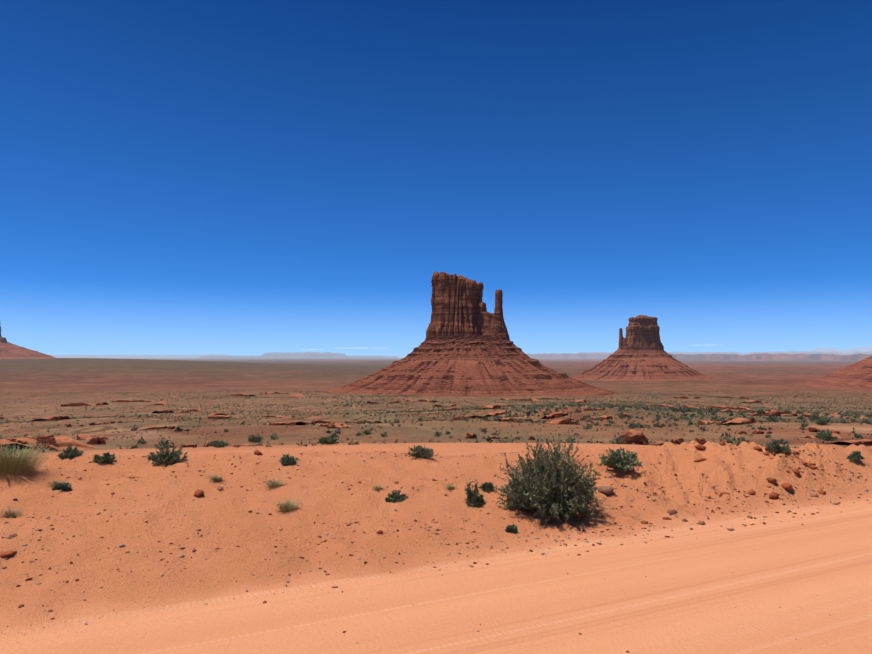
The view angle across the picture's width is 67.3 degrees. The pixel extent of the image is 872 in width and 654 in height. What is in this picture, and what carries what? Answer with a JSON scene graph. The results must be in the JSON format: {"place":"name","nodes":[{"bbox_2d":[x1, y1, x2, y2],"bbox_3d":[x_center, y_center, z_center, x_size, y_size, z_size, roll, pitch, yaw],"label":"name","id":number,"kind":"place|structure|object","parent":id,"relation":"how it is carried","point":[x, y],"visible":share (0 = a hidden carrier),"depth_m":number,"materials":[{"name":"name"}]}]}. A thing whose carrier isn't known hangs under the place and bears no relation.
{"place":"outdoors","nodes":[
{"label":"outdoors","id":0,"kind":"place"},
{"bbox_2d":[0,347,871,653],"bbox_3d":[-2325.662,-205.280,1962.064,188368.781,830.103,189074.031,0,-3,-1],"label":"ground","id":1,"kind":"structure","parent":0,"point":[718,587],"depth_m":6.09,"materials":[{"name":"orange sand"}]},
{"bbox_2d":[0,326,59,358],"bbox_3d":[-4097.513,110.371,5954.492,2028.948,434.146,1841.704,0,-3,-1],"label":"butte","id":2,"kind":"object","parent":1,"relation":"on","point":[8,350],"visible":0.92,"depth_m":5834.15,"materials":[{"name":"stone"}]},
{"bbox_2d":[52,482,71,491],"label":"shrub","id":3,"kind":"object","parent":1,"relation":"on","point":[63,486],"visible":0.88,"depth_m":7.07,"materials":[{"name":"green plant"}]},
{"bbox_2d":[55,445,83,458],"bbox_3d":[-4.913,1.688,8.818,0.295,0.193,0.355,-2,-3,37],"label":"shrub","id":4,"kind":"object","parent":1,"relation":"on","point":[69,452],"visible":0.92,"depth_m":8.78,"materials":[{"name":"green plant"}]},
{"bbox_2d":[92,452,116,463],"bbox_3d":[-4.387,1.726,8.674,0.300,0.153,0.368,0,-3,-1],"label":"shrub","id":5,"kind":"object","parent":1,"relation":"on","point":[106,457],"visible":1,"depth_m":8.63,"materials":[{"name":"green plant"}]},
{"bbox_2d":[146,442,187,465],"bbox_3d":[-3.561,1.687,8.714,0.539,0.293,0.514,-2,-3,42],"label":"shrub","id":6,"kind":"object","parent":1,"relation":"on","point":[168,456],"visible":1,"depth_m":8.67,"materials":[{"name":"green plant"}]},
{"bbox_2d":[208,440,228,447],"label":"shrub","id":7,"kind":"object","parent":1,"relation":"on","point":[219,444],"visible":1,"depth_m":26.51,"materials":[{"name":"green plant"}]},
{"bbox_2d":[0,440,457,517],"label":"grass clumps","id":8,"kind":"object","parent":1,"relation":"on","point":[12,463],"visible":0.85,"depth_m":7.46,"materials":[{"name":"plant"}]},
{"bbox_2d":[248,433,264,442],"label":"shrub","id":9,"kind":"object","parent":1,"relation":"on","point":[255,439],"visible":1,"depth_m":61.67,"materials":[{"name":"green plant"}]},
{"bbox_2d":[270,433,278,439],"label":"shrub","id":10,"kind":"object","parent":1,"relation":"on","point":[272,437],"visible":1,"depth_m":65.66,"materials":[{"name":"green plant"}]},
{"bbox_2d":[280,454,299,465],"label":"shrub","id":11,"kind":"object","parent":1,"relation":"on","point":[287,460],"visible":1,"depth_m":8.45,"materials":[{"name":"green plant"}]},
{"bbox_2d":[316,436,339,443],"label":"shrub","id":12,"kind":"object","parent":1,"relation":"on","point":[327,440],"visible":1,"depth_m":29.34,"materials":[{"name":"green plant"}]},
{"bbox_2d":[362,429,372,434],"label":"shrub","id":13,"kind":"object","parent":1,"relation":"on","point":[365,432],"visible":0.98,"depth_m":73.43,"materials":[{"name":"green plant"}]},
{"bbox_2d":[385,490,407,502],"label":"shrub","id":14,"kind":"object","parent":1,"relation":"on","point":[395,496],"visible":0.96,"depth_m":6.81,"materials":[{"name":"green plant"}]},
{"bbox_2d":[4,404,839,446],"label":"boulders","id":15,"kind":"object","parent":1,"relation":"on","point":[635,436],"visible":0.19,"depth_m":68.50,"materials":[{"name":"brown stone"}]},
{"bbox_2d":[408,445,437,458],"bbox_3d":[-0.194,1.674,8.827,0.362,0.211,0.390,2,-3,-40],"label":"shrub","id":16,"kind":"object","parent":1,"relation":"on","point":[419,451],"visible":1,"depth_m":8.79,"materials":[{"name":"green plant"}]},
{"bbox_2d":[0,392,871,450],"bbox_3d":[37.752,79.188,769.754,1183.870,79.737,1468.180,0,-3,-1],"label":"rock ledges","id":17,"kind":"object","parent":1,"relation":"on","point":[61,441],"visible":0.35,"depth_m":110.81,"materials":[{"name":"brown stone"}]},
{"bbox_2d":[0,440,871,652],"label":"berm stones","id":18,"kind":"object","parent":1,"relation":"on","point":[605,490],"visible":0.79,"depth_m":6.71,"materials":[{"name":"brown stone"}]},
{"bbox_2d":[0,388,871,453],"bbox_3d":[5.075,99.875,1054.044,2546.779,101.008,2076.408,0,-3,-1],"label":"valley scrub","id":19,"kind":"object","parent":1,"relation":"on","point":[684,410],"visible":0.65,"depth_m":253.13,"materials":[{"name":"green plant"}]},
{"bbox_2d":[26,405,854,447],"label":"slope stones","id":20,"kind":"object","parent":1,"relation":"on","point":[488,419],"visible":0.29,"depth_m":98.46,"materials":[{"name":"brown stone"}]},
{"bbox_2d":[321,271,622,396],"bbox_3d":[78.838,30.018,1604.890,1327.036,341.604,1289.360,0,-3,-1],"label":"butte","id":21,"kind":"object","parent":1,"relation":"on","point":[467,347],"visible":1,"depth_m":1507.64,"materials":[{"name":"stone"}]},
{"bbox_2d":[462,481,485,505],"bbox_3d":[0.404,1.736,6.801,0.236,0.261,0.237,2,-3,-41],"label":"shrub","id":22,"kind":"object","parent":1,"relation":"on","point":[475,498],"visible":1,"depth_m":6.78,"materials":[{"name":"green plant"}]},
{"bbox_2d":[481,482,494,492],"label":"shrub","id":23,"kind":"object","parent":1,"relation":"on","point":[487,487],"visible":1,"depth_m":7.13,"materials":[{"name":"green plant"}]},
{"bbox_2d":[504,524,518,532],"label":"shrub","id":24,"kind":"object","parent":1,"relation":"on","point":[510,528],"visible":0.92,"depth_m":5.98,"materials":[{"name":"green plant"}]},
{"bbox_2d":[492,429,614,523],"bbox_3d":[1.163,1.494,6.643,1.187,0.843,1.173,0,-3,-1],"label":"sage bush","id":25,"kind":"object","parent":1,"relation":"on","point":[548,487],"visible":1,"depth_m":6.47,"materials":[{"name":"green plant"}]},
{"bbox_2d":[595,447,642,470],"bbox_3d":[2.313,1.656,8.257,0.605,0.287,0.611,-1,-3,27],"label":"shrub","id":26,"kind":"object","parent":1,"relation":"on","point":[617,461],"visible":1,"depth_m":8.17,"materials":[{"name":"green plant"}]},
{"bbox_2d":[570,315,718,380],"bbox_3d":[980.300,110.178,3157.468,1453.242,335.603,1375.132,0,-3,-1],"label":"butte","id":27,"kind":"object","parent":1,"relation":"on","point":[640,354],"visible":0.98,"depth_m":3045.29,"materials":[{"name":"stone"}]},
{"bbox_2d":[752,409,763,414],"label":"shrub","id":28,"kind":"object","parent":1,"relation":"on","point":[759,411],"visible":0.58,"depth_m":158.73,"materials":[{"name":"green plant"}]},
{"bbox_2d":[766,414,777,420],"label":"shrub","id":29,"kind":"object","parent":1,"relation":"on","point":[770,417],"visible":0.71,"depth_m":129.73,"materials":[{"name":"green plant"}]},
{"bbox_2d":[765,439,791,454],"bbox_3d":[4.414,1.541,8.432,0.318,0.212,0.307,-2,-3,36],"label":"shrub","id":30,"kind":"object","parent":1,"relation":"on","point":[775,447],"visible":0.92,"depth_m":8.41,"materials":[{"name":"green plant"}]},
{"bbox_2d":[809,412,820,419],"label":"shrub","id":31,"kind":"object","parent":1,"relation":"on","point":[815,417],"visible":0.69,"depth_m":142.05,"materials":[{"name":"green plant"}]},
{"bbox_2d":[813,414,830,424],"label":"shrub","id":32,"kind":"object","parent":1,"relation":"on","point":[825,421],"visible":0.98,"depth_m":92.34,"materials":[{"name":"green plant"}]},
{"bbox_2d":[813,430,837,439],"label":"shrub","id":33,"kind":"object","parent":1,"relation":"on","point":[825,435],"visible":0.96,"depth_m":70.36,"materials":[{"name":"green plant"}]},
{"bbox_2d":[802,356,871,390],"bbox_3d":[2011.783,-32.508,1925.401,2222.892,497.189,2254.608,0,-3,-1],"label":"butte","id":34,"kind":"object","parent":1,"relation":"on","point":[856,376],"visible":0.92,"depth_m":2071.60,"materials":[{"name":"stone"}]},
{"bbox_2d":[846,450,864,460],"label":"shrub","id":35,"kind":"object","parent":1,"relation":"on","point":[855,455],"visible":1,"depth_m":8.63,"materials":[{"name":"green plant"}]},
{"bbox_2d":[0,0,871,356],"label":"sky","id":36,"kind":"structure","parent":0,"point":[178,177],"materials":[{"name":"blue"}]}
]}

